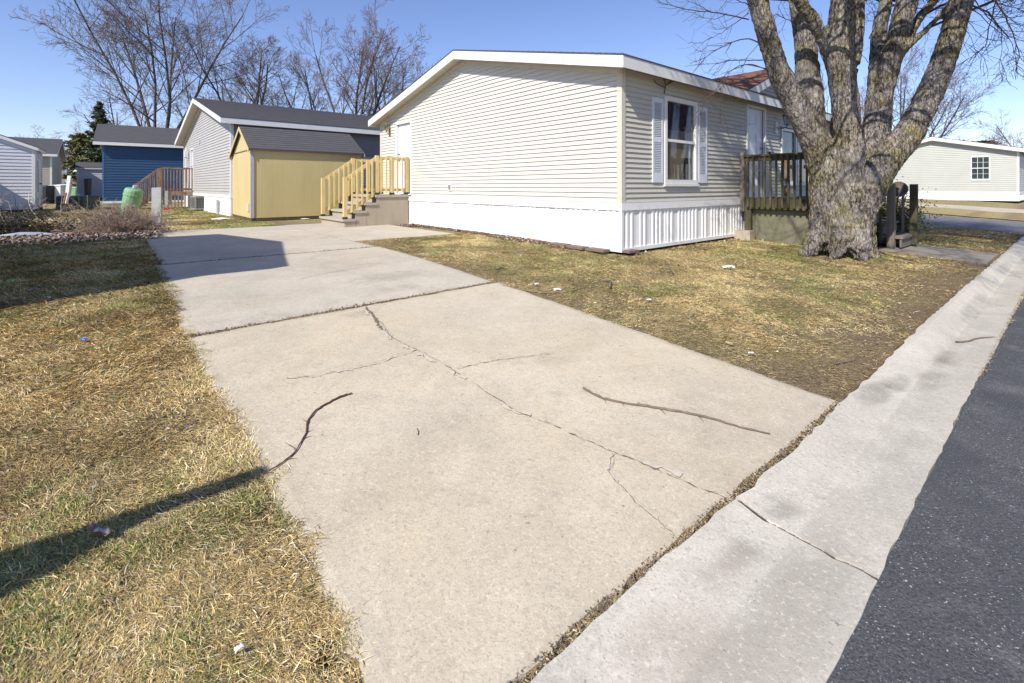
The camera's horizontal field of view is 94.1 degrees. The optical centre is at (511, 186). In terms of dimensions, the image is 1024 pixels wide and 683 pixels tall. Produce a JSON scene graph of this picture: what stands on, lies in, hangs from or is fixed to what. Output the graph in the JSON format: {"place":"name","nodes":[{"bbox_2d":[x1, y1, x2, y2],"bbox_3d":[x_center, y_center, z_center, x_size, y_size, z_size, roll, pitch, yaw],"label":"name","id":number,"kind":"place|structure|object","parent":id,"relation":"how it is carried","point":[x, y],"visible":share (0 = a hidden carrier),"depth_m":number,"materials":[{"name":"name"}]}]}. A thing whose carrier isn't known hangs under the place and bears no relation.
{"place":"outdoors","nodes":[
{"label":"outdoors","id":0,"kind":"place"},
{"bbox_2d":[144,226,375,264],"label":"driveway","id":1,"kind":"structure","parent":0,"point":[178,247],"depth_m":8.57,"materials":[{"name":"concrete"}]},
{"bbox_2d":[157,247,490,336],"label":"driveway","id":2,"kind":"structure","parent":0,"point":[219,295],"depth_m":5.40,"materials":[{"name":"concrete"}]},
{"bbox_2d":[0,198,1023,682],"bbox_3d":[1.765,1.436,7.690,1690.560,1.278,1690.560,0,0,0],"label":"ground","id":3,"kind":"structure","parent":0,"point":[856,370],"depth_m":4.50,"materials":[{"name":"brown plant"}]},
{"bbox_2d":[0,134,45,212],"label":"garden shed","id":4,"kind":"structure","parent":3,"relation":"on","point":[21,166],"depth_m":19.13,"materials":[{"name":"plastic"}]},
{"bbox_2d":[36,158,41,206],"bbox_3d":[-20.057,-0.145,20.259,0.100,2.050,1.400,0,0,-40],"label":"door","id":5,"kind":"structure","parent":4,"relation":"in","point":[38,163],"depth_m":20.02,"materials":[{"name":"white paint"}]},
{"bbox_2d":[0,232,70,235],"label":"plastic sheet","id":6,"kind":"object","parent":3,"relation":"on","point":[25,233],"visible":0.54,"depth_m":9.36,"materials":[{"name":"white plastic"}]},
{"bbox_2d":[10,137,66,184],"bbox_3d":[-38.068,-1.220,31.211,12.620,4.559,8.560,0,0,-40],"label":"mobile home","id":7,"kind":"object","parent":3,"relation":"on","point":[53,157],"visible":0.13,"depth_m":33.29,"materials":[{"name":"beige"}]},
{"bbox_2d":[42,185,54,203],"bbox_3d":[-28.346,0.470,28.989,0.882,1.120,0.903,0,0,0],"label":"trash bin","id":8,"kind":"object","parent":3,"relation":"on","point":[49,190],"visible":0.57,"depth_m":28.80,"materials":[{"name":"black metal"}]},
{"bbox_2d":[0,183,97,231],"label":"dry stalks","id":9,"kind":"object","parent":3,"relation":"on","point":[47,207],"visible":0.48,"depth_m":10.59,"materials":[{"name":"brown plant"}]},
{"bbox_2d":[0,193,103,235],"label":"bush","id":10,"kind":"object","parent":3,"relation":"on","point":[12,226],"visible":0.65,"depth_m":10.18,"materials":[{"name":"brown plant"}]},
{"bbox_2d":[14,126,91,152],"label":"bare tree","id":11,"kind":"object","parent":3,"relation":"on","point":[47,138],"visible":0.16,"depth_m":81.74,"materials":[{"name":"grey plant"}]},
{"bbox_2d":[54,184,71,202],"bbox_3d":[-27.955,0.445,29.491,0.798,1.170,0.817,0,0,0],"label":"trash bin","id":12,"kind":"object","parent":3,"relation":"on","point":[58,187],"visible":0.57,"depth_m":29.19,"materials":[{"name":"white plastic"}]},
{"bbox_2d":[62,150,71,183],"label":"mobile home","id":13,"kind":"object","parent":3,"relation":"on","point":[64,172],"visible":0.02,"depth_m":45.95,"materials":[{"name":"grey plastic"}]},
{"bbox_2d":[62,176,71,211],"bbox_3d":[-18.279,0.312,19.512,0.328,1.524,0.225,0,0,0],"label":"leaning post","id":14,"kind":"object","parent":3,"relation":"on","point":[67,191],"visible":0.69,"depth_m":19.57,"materials":[{"name":"white plastic"}]},
{"bbox_2d":[71,187,76,195],"bbox_3d":[-36.658,0.520,39.993,0.588,1.020,0.602,0,0,0],"label":"trash bin","id":15,"kind":"object","parent":3,"relation":"on","point":[73,191],"visible":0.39,"depth_m":39.75,"materials":[{"name":"green plastic"}]},
{"bbox_2d":[62,132,92,179],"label":"pine tree","id":16,"kind":"object","parent":3,"relation":"on","point":[77,142],"visible":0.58,"depth_m":43.43,"materials":[{"name":"green plant"}]},
{"bbox_2d":[56,196,100,208],"bbox_3d":[-19.918,0.725,21.907,1.467,0.610,0.818,0,0,6],"label":"utility cabinet","id":17,"kind":"object","parent":3,"relation":"on","point":[91,203],"visible":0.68,"depth_m":21.58,"materials":[{"name":"green metal"}]},
{"bbox_2d":[0,227,164,246],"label":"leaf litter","id":18,"kind":"object","parent":3,"relation":"on","point":[22,240],"visible":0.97,"depth_m":9.04,"materials":[{"name":"grey gravel"}]},
{"bbox_2d":[64,101,110,186],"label":"spruce tree","id":19,"kind":"object","parent":3,"relation":"on","point":[92,149],"visible":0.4,"depth_m":43.58,"materials":[{"name":"green plant"}]},
{"bbox_2d":[84,178,91,195],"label":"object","id":20,"kind":"object","parent":3,"relation":"on","point":[87,186],"visible":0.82,"depth_m":38.86,"materials":[{"name":"black plastic"}]},
{"bbox_2d":[75,162,101,198],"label":"garden shed","id":21,"kind":"structure","parent":3,"relation":"on","point":[87,170],"depth_m":39.20,"materials":[{"name":"plastic"}]},
{"bbox_2d":[89,522,113,535],"bbox_3d":[-1.581,1.315,1.831,0.122,0.037,0.028,0,0,17],"label":"wrapper","id":22,"kind":"object","parent":3,"relation":"on","point":[93,527],"visible":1,"depth_m":1.82,"materials":[{"name":"plastic"}]},
{"bbox_2d":[36,197,182,235],"bbox_3d":[-8.372,0.790,10.213,2.209,1.134,1.908,0,0,20],"label":"dry shrub","id":23,"kind":"object","parent":3,"relation":"on","point":[106,223],"visible":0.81,"depth_m":10.04,"materials":[{"name":"brown plant"}]},
{"bbox_2d":[47,78,175,140],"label":"bare tree","id":24,"kind":"object","parent":3,"relation":"on","point":[112,117],"visible":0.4,"depth_m":52.96,"materials":[{"name":"grey plant"}]},
{"bbox_2d":[121,185,143,220],"bbox_3d":[-11.352,0.542,14.200,0.643,1.174,0.494,0,0,0],"label":"green trash bin","id":25,"kind":"object","parent":3,"relation":"on","point":[134,193],"visible":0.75,"depth_m":14.04,"materials":[{"name":"green plastic"}]},
{"bbox_2d":[93,124,183,203],"bbox_3d":[-21.139,-1.542,35.637,14.865,5.103,9.063,0,0,-38],"label":"mobile home","id":26,"kind":"object","parent":3,"relation":"on","point":[132,156],"visible":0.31,"depth_m":29.16,"materials":[{"name":"blue plastic"}]},
{"bbox_2d":[8,0,289,128],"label":"bare tree","id":27,"kind":"object","parent":3,"relation":"on","point":[118,25],"visible":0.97,"depth_m":35.31,"materials":[{"name":"grey plant"}]},
{"bbox_2d":[151,187,170,225],"bbox_3d":[-9.153,0.550,12.454,0.409,1.060,0.167,0,0,-28],"label":"meter post","id":28,"kind":"object","parent":3,"relation":"on","point":[156,194],"visible":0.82,"depth_m":12.36,"materials":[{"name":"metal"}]},
{"bbox_2d":[134,167,193,207],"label":"wooden stairs","id":29,"kind":"structure","parent":3,"relation":"on","point":[146,200],"depth_m":22.23,"materials":[{"name":"brown wood"}]},
{"bbox_2d":[190,196,203,209],"bbox_3d":[-13.400,0.690,20.610,0.749,0.560,0.699,0,0,41],"label":"air conditioner","id":30,"kind":"object","parent":3,"relation":"on","point":[197,202],"visible":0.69,"depth_m":20.27,"materials":[{"name":"metal"}]},
{"bbox_2d":[152,70,269,122],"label":"bare tree","id":31,"kind":"object","parent":3,"relation":"on","point":[180,105],"visible":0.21,"depth_m":49.74,"materials":[{"name":"grey plant"}]},
{"bbox_2d":[143,7,299,106],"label":"bare tree","id":32,"kind":"object","parent":3,"relation":"on","point":[259,81],"visible":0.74,"depth_m":43.00,"materials":[{"name":"grey plant"}]},
{"bbox_2d":[234,643,245,653],"bbox_3d":[-0.810,1.368,1.416,0.018,0.012,0.029,0,0,42],"label":"plastic scrap","id":33,"kind":"object","parent":3,"relation":"on","point":[239,647],"visible":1,"depth_m":1.41,"materials":[{"name":"white plastic"}]},
{"bbox_2d":[251,77,302,107],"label":"bare tree","id":34,"kind":"object","parent":3,"relation":"on","point":[283,95],"visible":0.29,"depth_m":50.49,"materials":[{"name":"grey plant"}]},
{"bbox_2d":[175,98,379,216],"bbox_3d":[-7.400,-1.393,25.958,16.758,4.846,12.059,0,0,-41],"label":"mobile home","id":35,"kind":"object","parent":3,"relation":"on","point":[206,134],"visible":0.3,"depth_m":19.39,"materials":[{"name":"grey plastic"}]},
{"bbox_2d":[190,148,193,188],"bbox_3d":[-15.287,-0.812,22.836,0.120,1.995,0.820,0,0,-41],"label":"door","id":36,"kind":"structure","parent":35,"relation":"in","point":[191,150],"depth_m":23.07,"materials":[{"name":"white paint"}]},
{"bbox_2d":[228,126,364,220],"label":"garden shed","id":37,"kind":"structure","parent":3,"relation":"on","point":[278,174],"depth_m":15.08,"materials":[{"name":"paint"}]},
{"bbox_2d":[292,540,310,562],"bbox_3d":[-0.793,1.371,1.789,0.150,0.014,0.010,0,0,40],"label":"grass stalk","id":38,"kind":"object","parent":3,"relation":"on","point":[299,550],"depth_m":1.80,"materials":[{"name":"beige plant"}]},
{"bbox_2d":[237,39,395,113],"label":"bare tree","id":39,"kind":"object","parent":3,"relation":"on","point":[310,97],"visible":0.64,"depth_m":45.34,"materials":[{"name":"grey plant"}]},
{"bbox_2d":[280,0,430,115],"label":"bare tree","id":40,"kind":"object","parent":3,"relation":"on","point":[345,89],"visible":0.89,"depth_m":41.25,"materials":[{"name":"grey plant"}]},
{"bbox_2d":[284,223,452,241],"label":"walkway","id":41,"kind":"structure","parent":3,"relation":"on","point":[365,233],"depth_m":10.86,"materials":[{"name":"concrete"}]},
{"bbox_2d":[319,155,408,226],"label":"porch steps","id":42,"kind":"structure","parent":41,"relation":"on","point":[376,207],"depth_m":12.79,"materials":[{"name":"wood"}]},
{"bbox_2d":[349,39,436,115],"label":"bare tree","id":43,"kind":"object","parent":3,"relation":"on","point":[400,72],"visible":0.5,"depth_m":41.85,"materials":[{"name":"brown plant"}]},
{"bbox_2d":[0,237,961,682],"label":"dead leaves","id":44,"kind":"object","parent":3,"relation":"on","point":[426,243],"visible":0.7,"depth_m":4.27,"materials":[{"name":"brown plant"}]},
{"bbox_2d":[396,223,585,250],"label":"bark mulch","id":45,"kind":"object","parent":3,"relation":"on","point":[528,240],"visible":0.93,"depth_m":10.05,"materials":[{"name":"brown plant"}]},
{"bbox_2d":[158,247,840,682],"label":"leaf litter","id":46,"kind":"object","parent":3,"relation":"on","point":[792,445],"visible":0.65,"depth_m":2.12,"materials":[{"name":"brown plant"}]},
{"bbox_2d":[502,285,584,293],"bbox_3d":[0.370,1.169,5.440,0.970,0.051,0.286,0,0,0],"label":"stick","id":47,"kind":"object","parent":3,"relation":"on","point":[553,292],"visible":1,"depth_m":5.35,"materials":[{"name":"brown wood"}]},
{"bbox_2d":[549,242,570,246],"bbox_3d":[0.857,1.037,8.508,0.180,0.046,0.380,0,0,-40],"label":"edging brick","id":48,"kind":"object","parent":3,"relation":"on","point":[559,244],"visible":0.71,"depth_m":8.49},
{"bbox_2d":[566,245,588,249],"bbox_3d":[1.118,1.039,8.166,0.180,0.042,0.380,0,0,-40],"label":"edging brick","id":49,"kind":"object","parent":3,"relation":"on","point":[578,247],"visible":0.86,"depth_m":8.10,"materials":[{"name":"red brick"}]},
{"bbox_2d":[585,247,609,252],"bbox_3d":[1.410,1.041,7.849,0.180,0.038,0.380,0,0,-40],"label":"edging brick","id":50,"kind":"object","parent":3,"relation":"on","point":[602,250],"visible":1,"depth_m":7.77,"materials":[{"name":"red brick"}]},
{"bbox_2d":[368,49,831,252],"bbox_3d":[4.632,-1.040,15.945,15.620,4.200,9.510,0,0,-40],"label":"mobile home","id":51,"kind":"object","parent":3,"relation":"on","point":[593,149],"visible":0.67,"depth_m":9.36,"materials":[{"name":"beige plastic"}]},
{"bbox_2d":[384,121,390,135],"bbox_3d":[-3.671,-1.696,14.009,0.150,0.427,0.196,0,0,39],"label":"wall lamp","id":52,"kind":"object","parent":51,"relation":"attached to","point":[386,123],"visible":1,"depth_m":13.99,"materials":[{"name":"gold metal"}]},
{"bbox_2d":[395,120,411,194],"bbox_3d":[-3.026,-0.797,13.421,0.120,2.065,0.940,0,0,-40],"label":"door","id":53,"kind":"structure","parent":51,"relation":"in","point":[403,132],"depth_m":13.50,"materials":[{"name":"white paint"}]},
{"bbox_2d":[663,96,698,185],"bbox_3d":[3.120,-0.807,8.813,1.160,1.605,0.091,0,0,-40],"label":"window","id":54,"kind":"structure","parent":51,"relation":"in","point":[680,159],"depth_m":8.85,"materials":[{"name":"white paint"}]},
{"bbox_2d":[746,104,765,197],"bbox_3d":[5.537,-0.782,10.865,0.980,2.095,0.120,0,0,-40],"label":"door","id":55,"kind":"structure","parent":51,"relation":"in","point":[754,117],"depth_m":10.91,"materials":[{"name":"white paint"}]},
{"bbox_2d":[775,113,789,133],"bbox_3d":[6.489,-1.549,11.409,0.348,0.534,0.195,0,0,42],"label":"wall lamp","id":56,"kind":"object","parent":51,"relation":"attached to","point":[776,124],"visible":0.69,"depth_m":11.50,"materials":[{"name":"black plastic"}]},
{"bbox_2d":[780,128,797,185],"bbox_3d":[6.990,-0.738,12.057,1.020,1.425,0.091,0,0,-40],"label":"window","id":57,"kind":"structure","parent":51,"relation":"in","point":[788,140],"depth_m":12.16,"materials":[{"name":"white paint"}]},
{"bbox_2d":[797,139,808,185],"bbox_3d":[7.764,-0.738,12.706,1.000,1.425,0.091,0,0,-40],"label":"window","id":58,"kind":"structure","parent":51,"relation":"in","point":[798,145],"depth_m":12.68,"materials":[{"name":"white paint"}]},
{"bbox_2d":[622,249,639,253],"bbox_3d":[1.917,1.042,7.687,0.270,0.036,0.140,0,0,-40],"label":"edging brick","id":59,"kind":"object","parent":3,"relation":"on","point":[629,251],"visible":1,"depth_m":7.63,"materials":[{"name":"red brick"}]},
{"bbox_2d":[734,230,754,240],"bbox_3d":[4.918,1.050,10.124,0.240,0.240,0.360,0,0,-40],"label":"concrete block","id":60,"kind":"object","parent":3,"relation":"on","point":[745,234],"depth_m":10.02,"materials":[{"name":"beige concrete"}]},
{"bbox_2d":[740,152,917,248],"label":"front deck","id":61,"kind":"structure","parent":3,"relation":"on","point":[781,219],"depth_m":9.75,"materials":[{"name":"brown wood"}]},
{"bbox_2d":[894,182,908,196],"bbox_3d":[8.200,0.054,10.113,0.040,0.319,0.319,0,0,-40],"label":"round plaque","id":62,"kind":"object","parent":61,"relation":"attached to","point":[903,187],"visible":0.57,"depth_m":10.06,"materials":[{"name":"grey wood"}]},
{"bbox_2d":[656,0,1023,261],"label":"maple tree","id":63,"kind":"object","parent":3,"relation":"on","point":[854,163],"visible":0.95,"depth_m":8.13,"materials":[{"name":"brown plant"}]},
{"bbox_2d":[823,79,910,128],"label":"bare tree","id":64,"kind":"object","parent":3,"relation":"on","point":[862,111],"visible":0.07,"depth_m":59.89,"materials":[{"name":"grey plant"}]},
{"bbox_2d":[876,176,947,244],"bbox_3d":[8.676,0.477,10.874,1.970,1.555,2.046,0,0,-16],"label":"evergreen shrub","id":65,"kind":"object","parent":3,"relation":"on","point":[898,215],"visible":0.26,"depth_m":10.58,"materials":[{"name":"green plant"}]},
{"bbox_2d":[858,43,1005,137],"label":"bare tree","id":66,"kind":"object","parent":3,"relation":"on","point":[944,107],"visible":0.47,"depth_m":43.76,"materials":[{"name":"grey plant"}]},
{"bbox_2d":[886,137,1023,200],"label":"mobile home","id":67,"kind":"object","parent":3,"relation":"on","point":[946,169],"visible":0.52,"depth_m":29.77,"materials":[{"name":"white plastic"}]},
{"bbox_2d":[970,156,990,180],"bbox_3d":[28.705,-1.107,29.232,0.091,1.485,0.890,0,0,-40],"label":"window","id":68,"kind":"structure","parent":67,"relation":"in","point":[980,165],"depth_m":29.25,"materials":[{"name":"white paint"}]},
{"bbox_2d":[905,211,1023,220],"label":"gutter","id":69,"kind":"object","parent":3,"relation":"on","point":[971,216],"visible":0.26,"depth_m":19.02,"materials":[{"name":"concrete"}]},
{"bbox_2d":[973,140,999,143],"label":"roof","id":70,"kind":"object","parent":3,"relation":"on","point":[984,141],"visible":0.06,"depth_m":65.60,"materials":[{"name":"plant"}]},
{"bbox_2d":[973,109,1022,147],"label":"bare tree","id":71,"kind":"object","parent":3,"relation":"on","point":[1005,138],"visible":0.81,"depth_m":60.78,"materials":[{"name":"grey plant"}]},
{"bbox_2d":[0,0,1023,171],"label":"sky","id":72,"kind":"structure","parent":0,"point":[36,83],"materials":[{"name":"blue"}]},
{"bbox_2d":[188,282,839,682],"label":"driveway","id":73,"kind":"structure","parent":0,"point":[466,552],"depth_m":2.42,"materials":[{"name":"concrete"}]},
{"bbox_2d":[256,392,351,477],"bbox_3d":[-1.096,1.307,2.578,0.139,0.061,0.798,0,0,5],"label":"stick","id":74,"kind":"object","parent":73,"relation":"on","point":[321,406],"visible":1,"depth_m":2.56,"materials":[{"name":"brown wood"}]},
{"bbox_2d":[250,312,980,644],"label":"gravel crumbs","id":75,"kind":"object","parent":73,"relation":"on","point":[600,403],"visible":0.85,"depth_m":3.01,"materials":[{"name":"grey gravel"}]},
{"bbox_2d":[583,387,769,433],"bbox_3d":[0.921,1.336,2.828,1.077,0.058,0.132,0,0,26],"label":"stick","id":76,"kind":"object","parent":73,"relation":"on","point":[646,405],"visible":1,"depth_m":2.86,"materials":[{"name":"brown wood"}]},
{"bbox_2d":[826,298,1023,682],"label":"road","id":77,"kind":"structure","parent":0,"point":[945,603],"depth_m":1.77,"materials":[{"name":"grey asphalt"}]},
{"bbox_2d":[530,500,876,682],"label":"gutter","id":78,"kind":"object","parent":77,"relation":"on","point":[734,591],"visible":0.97,"depth_m":1.58,"materials":[{"name":"concrete"}]},
{"bbox_2d":[738,500,874,578],"bbox_3d":[1.158,1.433,1.923,0.100,0.062,0.510,0,0,-40],"label":"gutter joint","id":79,"kind":"object","parent":78,"relation":"on","point":[760,517],"visible":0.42,"depth_m":1.94,"materials":[{"name":"grey concrete"}]},
{"bbox_2d":[736,347,982,578],"bbox_3d":[2.256,1.473,2.844,2.867,0.291,0.525,0,0,-40],"label":"gutter","id":80,"kind":"object","parent":77,"relation":"on","point":[846,480],"visible":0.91,"depth_m":2.40,"materials":[{"name":"concrete"}]},
{"bbox_2d":[901,291,1016,370],"bbox_3d":[4.525,1.452,4.736,3.070,0.317,0.506,0,0,-40],"label":"gutter","id":81,"kind":"object","parent":77,"relation":"on","point":[961,316],"visible":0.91,"depth_m":4.48,"materials":[{"name":"concrete"}]},
{"bbox_2d":[955,336,992,342],"bbox_3d":[4.324,1.409,4.400,0.648,0.022,0.060,0,0,-13],"label":"stick","id":82,"kind":"object","parent":81,"relation":"on","point":[972,339],"visible":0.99,"depth_m":4.36,"materials":[{"name":"brown wood"}]},
{"bbox_2d":[960,265,1023,308],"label":"gutter","id":83,"kind":"object","parent":77,"relation":"on","point":[993,285],"visible":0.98,"depth_m":6.45,"materials":[{"name":"concrete"}]},
{"bbox_2d":[990,249,1023,274],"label":"gutter","id":84,"kind":"object","parent":77,"relation":"on","point":[1010,261],"visible":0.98,"depth_m":8.46,"materials":[{"name":"concrete"}]},
{"bbox_2d":[1009,239,1023,254],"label":"gutter","id":85,"kind":"object","parent":77,"relation":"on","point":[1018,246],"visible":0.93,"depth_m":10.37,"materials":[{"name":"concrete"}]},
{"bbox_2d":[877,242,999,263],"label":"path","id":86,"kind":"structure","parent":0,"point":[956,254],"depth_m":9.04,"materials":[{"name":"concrete"}]},
{"bbox_2d":[882,202,1023,212],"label":"driveway","id":87,"kind":"structure","parent":0,"point":[991,209],"depth_m":23.35,"materials":[{"name":"concrete"}]},
{"bbox_2d":[884,214,1023,232],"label":"side street","id":88,"kind":"structure","parent":0,"point":[989,224],"depth_m":16.17,"materials":[{"name":"grey asphalt"}]}
]}

